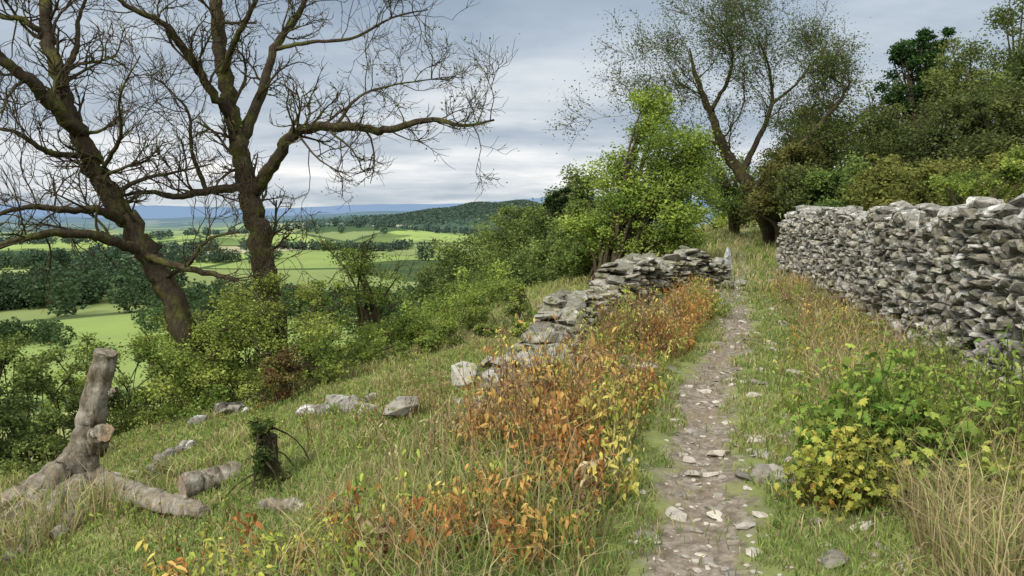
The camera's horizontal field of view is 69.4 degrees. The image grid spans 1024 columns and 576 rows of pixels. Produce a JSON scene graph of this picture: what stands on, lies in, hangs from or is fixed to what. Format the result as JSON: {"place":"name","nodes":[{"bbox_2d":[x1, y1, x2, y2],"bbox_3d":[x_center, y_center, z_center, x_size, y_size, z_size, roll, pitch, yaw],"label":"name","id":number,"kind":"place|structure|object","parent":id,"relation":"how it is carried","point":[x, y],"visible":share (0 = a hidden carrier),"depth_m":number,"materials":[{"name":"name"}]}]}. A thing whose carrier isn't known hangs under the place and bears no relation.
{"place":"outdoors","nodes":[
{"label":"outdoors","id":0,"kind":"place"},
{"bbox_2d":[0,196,1017,575],"bbox_3d":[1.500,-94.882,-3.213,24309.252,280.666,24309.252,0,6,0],"label":"ground","id":1,"kind":"structure","parent":0,"point":[104,320],"depth_m":7.54,"materials":[{"name":"green plant"}]},
{"bbox_2d":[0,330,173,477],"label":"bramble bush","id":2,"kind":"object","parent":1,"relation":"on","point":[16,418],"visible":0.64,"depth_m":10.12,"materials":[{"name":"green plant"}]},
{"bbox_2d":[0,348,209,565],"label":"dead tree stump","id":3,"kind":"object","parent":1,"relation":"on","point":[92,430],"visible":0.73,"depth_m":6.74,"materials":[{"name":"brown wood"}]},
{"bbox_2d":[36,308,208,456],"bbox_3d":[-6.692,1.978,13.120,3.141,3.022,1.810,-2,6,-18],"label":"elder bush","id":4,"kind":"object","parent":1,"relation":"on","point":[161,337],"visible":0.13,"depth_m":13.00,"materials":[{"name":"green plant"}]},
{"bbox_2d":[0,0,326,403],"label":"bare tree","id":5,"kind":"object","parent":1,"relation":"on","point":[57,99],"visible":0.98,"depth_m":11.01,"materials":[{"name":"brown plant"}]},
{"bbox_2d":[177,461,241,497],"bbox_3d":[-2.447,1.550,6.030,0.215,0.216,0.535,5,7,40],"label":"cut log","id":6,"kind":"object","parent":1,"relation":"on","point":[194,483],"visible":0.78,"depth_m":5.92,"materials":[{"name":"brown wood"}]},
{"bbox_2d":[119,264,361,428],"bbox_3d":[-4.045,1.268,11.633,3.664,3.168,3.204,-2,6,-19],"label":"elder bush","id":7,"kind":"object","parent":1,"relation":"on","point":[225,338],"visible":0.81,"depth_m":11.20,"materials":[{"name":"green plant"}]},
{"bbox_2d":[115,392,378,474],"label":"fallen stones","id":8,"kind":"object","parent":1,"relation":"on","point":[337,399],"visible":0.45,"depth_m":8.47,"materials":[{"name":"stone"}]},
{"bbox_2d":[2,334,514,565],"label":"herbs","id":9,"kind":"object","parent":1,"relation":"on","point":[203,467],"visible":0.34,"depth_m":7.35,"materials":[{"name":"green plant"}]},
{"bbox_2d":[260,433,279,487],"bbox_3d":[-1.831,1.299,5.597,0.156,0.392,0.162,0,6,0],"label":"mossy stump","id":10,"kind":"object","parent":1,"relation":"on","point":[267,470],"visible":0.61,"depth_m":5.55,"materials":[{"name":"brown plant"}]},
{"bbox_2d":[221,413,311,500],"bbox_3d":[-1.851,1.264,5.668,0.594,0.649,0.636,1,6,13],"label":"ivy clump","id":11,"kind":"object","parent":10,"relation":"attached to","point":[258,427],"visible":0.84,"depth_m":5.51,"materials":[{"name":"green plant"}]},
{"bbox_2d":[157,509,384,575],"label":"bramble patch","id":12,"kind":"object","parent":1,"relation":"on","point":[269,538],"visible":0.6,"depth_m":3.50,"materials":[{"name":"green plant"}]},
{"bbox_2d":[0,199,547,348],"bbox_3d":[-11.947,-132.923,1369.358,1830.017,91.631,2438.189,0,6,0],"label":"distant trees","id":13,"kind":"object","parent":1,"relation":"on","point":[96,286],"visible":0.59,"depth_m":344.03,"materials":[{"name":"green plant"}]},
{"bbox_2d":[33,0,519,357],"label":"bare tree","id":14,"kind":"object","parent":1,"relation":"on","point":[237,127],"visible":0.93,"depth_m":12.24,"materials":[{"name":"brown plant"}]},
{"bbox_2d":[244,336,308,412],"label":"hawthorn bush","id":15,"kind":"object","parent":1,"relation":"on","point":[289,382],"visible":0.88,"depth_m":10.42,"materials":[{"name":"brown plant"}]},
{"bbox_2d":[258,497,303,514],"bbox_3d":[-1.519,1.413,4.845,0.106,0.228,0.539,-5,8,-42],"label":"rock","id":16,"kind":"object","parent":1,"relation":"on","point":[274,505],"visible":0.73,"depth_m":4.77,"materials":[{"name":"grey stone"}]},
{"bbox_2d":[305,231,430,347],"bbox_3d":[-3.101,0.143,15.918,2.258,2.795,2.550,-4,7,-36],"label":"hawthorn tree","id":17,"kind":"object","parent":1,"relation":"on","point":[358,269],"visible":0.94,"depth_m":15.91,"materials":[{"name":"green plant"}]},
{"bbox_2d":[300,312,435,370],"bbox_3d":[-2.823,1.236,14.668,1.899,1.256,5.122,1,6,15],"label":"gorse bush","id":18,"kind":"object","parent":1,"relation":"on","point":[404,321],"visible":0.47,"depth_m":14.43,"materials":[{"name":"green plant"}]},
{"bbox_2d":[354,320,393,350],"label":"shrub","id":19,"kind":"object","parent":1,"relation":"on","point":[380,327],"visible":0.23,"depth_m":15.23,"materials":[{"name":"green plant"}]},
{"bbox_2d":[355,335,411,366],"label":"shrub","id":20,"kind":"object","parent":1,"relation":"on","point":[375,350],"visible":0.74,"depth_m":13.05,"materials":[{"name":"green plant"}]},
{"bbox_2d":[385,308,440,332],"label":"shrub","id":21,"kind":"object","parent":1,"relation":"on","point":[393,316],"visible":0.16,"depth_m":18.04,"materials":[{"name":"green plant"}]},
{"bbox_2d":[382,319,444,343],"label":"shrub","id":22,"kind":"object","parent":1,"relation":"on","point":[413,332],"visible":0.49,"depth_m":15.84,"materials":[{"name":"green plant"}]},
{"bbox_2d":[285,357,545,472],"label":"dock plants","id":23,"kind":"object","parent":1,"relation":"on","point":[434,405],"visible":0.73,"depth_m":6.15,"materials":[{"name":"green plant"}]},
{"bbox_2d":[405,335,438,355],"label":"shrub","id":24,"kind":"object","parent":1,"relation":"on","point":[428,342],"visible":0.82,"depth_m":14.05,"materials":[{"name":"green plant"}]},
{"bbox_2d":[398,289,457,323],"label":"shrub","id":25,"kind":"object","parent":1,"relation":"on","point":[434,299],"visible":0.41,"depth_m":25.77,"materials":[{"name":"green plant"}]},
{"bbox_2d":[403,248,479,308],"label":"hillside tree","id":26,"kind":"object","parent":1,"relation":"on","point":[444,272],"visible":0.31,"depth_m":39.68,"materials":[{"name":"green plant"}]},
{"bbox_2d":[417,286,468,315],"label":"shrub","id":27,"kind":"object","parent":1,"relation":"on","point":[444,290],"visible":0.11,"depth_m":30.98,"materials":[{"name":"green plant"}]},
{"bbox_2d":[424,316,466,348],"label":"shrub","id":28,"kind":"object","parent":1,"relation":"on","point":[450,327],"visible":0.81,"depth_m":14.54,"materials":[{"name":"green plant"}]},
{"bbox_2d":[431,296,465,325],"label":"shrub","id":29,"kind":"object","parent":1,"relation":"on","point":[448,313],"visible":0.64,"depth_m":19.87,"materials":[{"name":"green plant"}]},
{"bbox_2d":[423,221,500,281],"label":"hillside tree","id":30,"kind":"object","parent":1,"relation":"on","point":[470,262],"visible":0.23,"depth_m":43.33,"materials":[{"name":"green plant"}]},
{"bbox_2d":[444,268,492,306],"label":"hillside tree","id":31,"kind":"object","parent":1,"relation":"on","point":[461,293],"visible":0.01,"depth_m":36.09,"materials":[{"name":"green plant"}]},
{"bbox_2d":[445,279,501,316],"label":"shrub","id":32,"kind":"object","parent":1,"relation":"on","point":[486,292],"visible":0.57,"depth_m":22.00,"materials":[{"name":"green plant"}]},
{"bbox_2d":[456,290,494,333],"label":"shrub","id":33,"kind":"object","parent":1,"relation":"on","point":[469,319],"visible":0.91,"depth_m":17.03,"materials":[{"name":"green plant"}]},
{"bbox_2d":[449,257,525,297],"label":"shrub","id":34,"kind":"object","parent":1,"relation":"on","point":[488,281],"visible":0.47,"depth_m":26.96,"materials":[{"name":"green plant"}]},
{"bbox_2d":[467,322,509,343],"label":"shrub","id":35,"kind":"object","parent":1,"relation":"on","point":[479,331],"visible":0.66,"depth_m":14.09,"materials":[{"name":"green plant"}]},
{"bbox_2d":[477,278,516,306],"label":"shrub","id":36,"kind":"object","parent":1,"relation":"on","point":[497,288],"visible":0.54,"depth_m":21.88,"materials":[{"name":"green plant"}]},
{"bbox_2d":[468,244,527,283],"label":"hillside tree","id":37,"kind":"object","parent":1,"relation":"on","point":[487,253],"visible":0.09,"depth_m":37.99,"materials":[{"name":"green plant"}]},
{"bbox_2d":[459,215,540,275],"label":"hillside tree","id":38,"kind":"object","parent":1,"relation":"on","point":[501,238],"visible":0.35,"depth_m":41.35,"materials":[{"name":"green plant"}]},
{"bbox_2d":[468,237,534,293],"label":"hillside tree","id":39,"kind":"object","parent":1,"relation":"on","point":[516,272],"visible":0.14,"depth_m":32.87,"materials":[{"name":"green plant"}]},
{"bbox_2d":[0,220,1023,575],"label":"grass","id":40,"kind":"structure","parent":1,"relation":"on","point":[226,442],"depth_m":4.92,"materials":[{"name":"green plant"}]},
{"bbox_2d":[486,201,544,247],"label":"hillside tree","id":41,"kind":"object","parent":1,"relation":"on","point":[505,211],"visible":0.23,"depth_m":51.52,"materials":[{"name":"green plant"}]},
{"bbox_2d":[497,279,535,323],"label":"shrub","id":42,"kind":"object","parent":1,"relation":"on","point":[522,305],"visible":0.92,"depth_m":17.10,"materials":[{"name":"green plant"}]},
{"bbox_2d":[503,317,532,341],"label":"shrub","id":43,"kind":"object","parent":1,"relation":"on","point":[516,332],"visible":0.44,"depth_m":13.08,"materials":[{"name":"green plant"}]},
{"bbox_2d":[501,265,560,292],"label":"hillside tree","id":44,"kind":"object","parent":1,"relation":"on","point":[531,278],"visible":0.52,"depth_m":26.92,"materials":[{"name":"green plant"}]},
{"bbox_2d":[518,212,565,280],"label":"hillside tree","id":45,"kind":"object","parent":1,"relation":"on","point":[541,258],"visible":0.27,"depth_m":30.85,"materials":[{"name":"green plant"}]},
{"bbox_2d":[509,185,591,249],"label":"hillside tree","id":46,"kind":"object","parent":1,"relation":"on","point":[524,227],"visible":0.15,"depth_m":37.30,"materials":[{"name":"green plant"}]},
{"bbox_2d":[534,186,571,239],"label":"dark conifer","id":47,"kind":"object","parent":1,"relation":"on","point":[557,202],"visible":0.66,"depth_m":35.62,"materials":[{"name":"green plant"}]},
{"bbox_2d":[382,245,748,415],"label":"ruined stone wall","id":48,"kind":"structure","parent":1,"relation":"on","point":[684,262],"depth_m":10.94,"materials":[{"name":"grey stone"}]},
{"bbox_2d":[541,240,593,281],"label":"hillside tree","id":49,"kind":"object","parent":1,"relation":"on","point":[556,252],"visible":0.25,"depth_m":25.56,"materials":[{"name":"green plant"}]},
{"bbox_2d":[532,159,605,217],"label":"hillside tree","id":50,"kind":"object","parent":1,"relation":"on","point":[576,184],"visible":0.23,"depth_m":42.49,"materials":[{"name":"green plant"}]},
{"bbox_2d":[135,269,1023,575],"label":"withered weeds","id":51,"kind":"object","parent":1,"relation":"on","point":[651,335],"visible":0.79,"depth_m":4.71,"materials":[{"name":"orange plant"}]},
{"bbox_2d":[547,190,656,272],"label":"hawthorn tree","id":52,"kind":"object","parent":1,"relation":"on","point":[576,256],"visible":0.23,"depth_m":24.11,"materials":[{"name":"green plant"}]},
{"bbox_2d":[554,77,732,284],"bbox_3d":[3.691,-2.993,20.776,5.058,5.935,3.543,0,6,0],"label":"ash tree","id":53,"kind":"object","parent":1,"relation":"on","point":[666,195],"visible":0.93,"depth_m":20.49,"materials":[{"name":"green plant"}]},
{"bbox_2d":[534,0,877,245],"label":"windswept tree","id":54,"kind":"object","parent":1,"relation":"on","point":[825,69],"visible":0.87,"depth_m":26.79,"materials":[{"name":"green plant"}]},
{"bbox_2d":[678,287,740,317],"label":"nettle plant","id":55,"kind":"object","parent":1,"relation":"on","point":[724,307],"visible":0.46,"depth_m":11.92,"materials":[{"name":"green plant"}]},
{"bbox_2d":[720,247,731,280],"bbox_3d":[4.788,-0.438,16.544,0.281,0.952,0.203,0,6,0],"label":"standing stone","id":56,"kind":"object","parent":1,"relation":"on","point":[727,260],"visible":0.54,"depth_m":16.46,"materials":[{"name":"stone"}]},
{"bbox_2d":[693,151,771,235],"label":"woodland tree","id":57,"kind":"object","parent":1,"relation":"on","point":[730,205],"visible":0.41,"depth_m":34.20,"materials":[{"name":"green plant"}]},
{"bbox_2d":[684,205,780,231],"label":"crest bush","id":58,"kind":"object","parent":1,"relation":"on","point":[717,220],"visible":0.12,"depth_m":39.97,"materials":[{"name":"green plant"}]},
{"bbox_2d":[608,264,917,575],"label":"path stones","id":59,"kind":"object","parent":1,"relation":"on","point":[707,561],"visible":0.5,"depth_m":4.37,"materials":[{"name":"grey stone"}]},
{"bbox_2d":[735,136,833,246],"bbox_3d":[9.694,-3.373,26.516,3.261,4.087,3.543,3,6,25],"label":"woodland tree","id":60,"kind":"object","parent":1,"relation":"on","point":[760,198],"visible":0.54,"depth_m":26.22,"materials":[{"name":"green plant"}]},
{"bbox_2d":[754,103,859,174],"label":"woodland tree","id":61,"kind":"object","parent":1,"relation":"on","point":[785,123],"visible":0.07,"depth_m":33.02,"materials":[{"name":"green plant"}]},
{"bbox_2d":[769,158,845,212],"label":"woodland tree","id":62,"kind":"object","parent":1,"relation":"on","point":[790,182],"visible":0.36,"depth_m":23.39,"materials":[{"name":"green plant"}]},
{"bbox_2d":[762,97,874,177],"bbox_3d":[12.514,-4.614,29.526,5.035,5.928,4.678,-4,7,-36],"label":"woodland tree","id":63,"kind":"object","parent":1,"relation":"on","point":[829,165],"visible":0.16,"depth_m":28.75,"materials":[{"name":"green plant"}]},
{"bbox_2d":[791,150,882,211],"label":"woodland tree","id":64,"kind":"object","parent":1,"relation":"on","point":[827,181],"visible":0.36,"depth_m":22.42,"materials":[{"name":"green plant"}]},
{"bbox_2d":[783,309,893,345],"bbox_3d":[4.151,0.580,9.338,1.372,0.621,0.985,0,6,0],"label":"bramble patch","id":65,"kind":"object","parent":1,"relation":"on","point":[841,328],"visible":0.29,"depth_m":9.32,"materials":[{"name":"green plant"}]},
{"bbox_2d":[769,390,933,521],"bbox_3d":[1.833,0.931,3.967,0.854,0.717,0.697,0,6,0],"label":"hogweed plant","id":66,"kind":"object","parent":1,"relation":"on","point":[826,471],"visible":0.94,"depth_m":3.90,"materials":[{"name":"yellow plant"}]},
{"bbox_2d":[818,78,940,180],"bbox_3d":[13.556,-4.474,26.509,5.459,6.091,4.097,3,6,28],"label":"woodland tree","id":67,"kind":"object","parent":1,"relation":"on","point":[870,116],"visible":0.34,"depth_m":26.24,"materials":[{"name":"green plant"}]},
{"bbox_2d":[832,153,927,210],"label":"woodland tree","id":68,"kind":"object","parent":1,"relation":"on","point":[872,186],"visible":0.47,"depth_m":20.28,"materials":[{"name":"green plant"}]},
{"bbox_2d":[773,329,995,499],"bbox_3d":[2.249,0.767,4.420,1.254,1.016,1.041,0,6,0],"label":"hogweed plant","id":69,"kind":"object","parent":1,"relation":"on","point":[907,417],"visible":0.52,"depth_m":4.25,"materials":[{"name":"green plant"}]},
{"bbox_2d":[794,332,987,438],"bbox_3d":[2.454,0.755,4.793,1.141,0.901,0.938,0,6,0],"label":"nettle plant","id":70,"kind":"object","parent":1,"relation":"on","point":[821,402],"visible":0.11,"depth_m":4.80,"materials":[{"name":"green plant"}]},
{"bbox_2d":[829,73,955,155],"bbox_3d":[17.182,-6.067,32.631,5.866,7.314,6.025,-1,6,-13],"label":"woodland tree","id":71,"kind":"object","parent":1,"relation":"on","point":[872,98],"visible":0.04,"depth_m":33.34,"materials":[{"name":"green plant"}]},
{"bbox_2d":[775,193,1023,398],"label":"dry stone wall","id":72,"kind":"structure","parent":1,"relation":"on","point":[960,267],"depth_m":8.31,"materials":[{"name":"stone"}]},
{"bbox_2d":[867,317,971,378],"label":"nettle plant","id":73,"kind":"object","parent":1,"relation":"on","point":[919,345],"visible":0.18,"depth_m":7.20,"materials":[{"name":"green plant"}]},
{"bbox_2d":[871,26,975,156],"bbox_3d":[17.366,-6.734,31.474,3.891,8.711,2.943,0,6,0],"label":"scots pine","id":74,"kind":"object","parent":1,"relation":"on","point":[908,57],"visible":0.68,"depth_m":31.06,"materials":[{"name":"green plant"}]},
{"bbox_2d":[880,150,994,205],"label":"woodland tree","id":75,"kind":"object","parent":1,"relation":"on","point":[915,190],"visible":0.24,"depth_m":17.66,"materials":[{"name":"green plant"}]},
{"bbox_2d":[860,68,1016,172],"bbox_3d":[14.510,-4.298,24.631,5.059,5.897,4.933,5,7,42],"label":"woodland tree","id":76,"kind":"object","parent":1,"relation":"on","point":[949,112],"visible":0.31,"depth_m":24.56,"materials":[{"name":"green plant"}]},
{"bbox_2d":[882,344,1002,438],"bbox_3d":[2.864,0.817,5.136,0.969,0.854,0.833,0,6,0],"label":"nettle plant","id":77,"kind":"object","parent":1,"relation":"on","point":[949,374],"visible":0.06,"depth_m":5.09,"materials":[{"name":"green plant"}]},
{"bbox_2d":[905,324,1002,398],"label":"nettle plant","id":78,"kind":"object","parent":1,"relation":"on","point":[937,353],"visible":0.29,"depth_m":6.03,"materials":[{"name":"green plant"}]},
{"bbox_2d":[910,28,1023,160],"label":"woodland tree","id":79,"kind":"object","parent":1,"relation":"on","point":[953,74],"visible":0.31,"depth_m":28.12,"materials":[{"name":"green plant"}]},
{"bbox_2d":[923,144,1023,205],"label":"bramble bush","id":80,"kind":"object","parent":1,"relation":"on","point":[972,184],"visible":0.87,"depth_m":13.48,"materials":[{"name":"green plant"}]},
{"bbox_2d":[932,75,1023,172],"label":"woodland tree","id":81,"kind":"object","parent":1,"relation":"on","point":[1003,136],"visible":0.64,"depth_m":21.21,"materials":[{"name":"green plant"}]},
{"bbox_2d":[939,324,1023,466],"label":"nettle plant","id":82,"kind":"object","parent":1,"relation":"on","point":[1010,385],"visible":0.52,"depth_m":4.80,"materials":[{"name":"leaf"},{"name":"green plant stem"}]},
{"bbox_2d":[945,422,1023,517],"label":"hogweed plant","id":83,"kind":"object","parent":1,"relation":"on","point":[985,460],"visible":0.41,"depth_m":3.83,"materials":[{"name":"green plant"}]},
{"bbox_2d":[948,0,1023,128],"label":"woodland tree","id":84,"kind":"object","parent":1,"relation":"on","point":[1003,20],"visible":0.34,"depth_m":29.28,"materials":[{"name":"green plant"}]},
{"bbox_2d":[978,152,1023,202],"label":"woodland tree","id":85,"kind":"object","parent":1,"relation":"on","point":[990,163],"visible":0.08,"depth_m":15.89,"materials":[{"name":"green plant"}]},
{"bbox_2d":[980,38,1023,118],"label":"woodland tree","id":86,"kind":"object","parent":1,"relation":"on","point":[1018,59],"visible":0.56,"depth_m":21.84,"materials":[{"name":"green plant"}]},
{"bbox_2d":[0,262,1023,575],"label":"dry grass","id":87,"kind":"structure","parent":0,"point":[978,536],"depth_m":3.78,"materials":[{"name":"brown plant"}]},
{"bbox_2d":[0,0,1023,207],"label":"sky","id":88,"kind":"structure","parent":0,"point":[551,41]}
]}

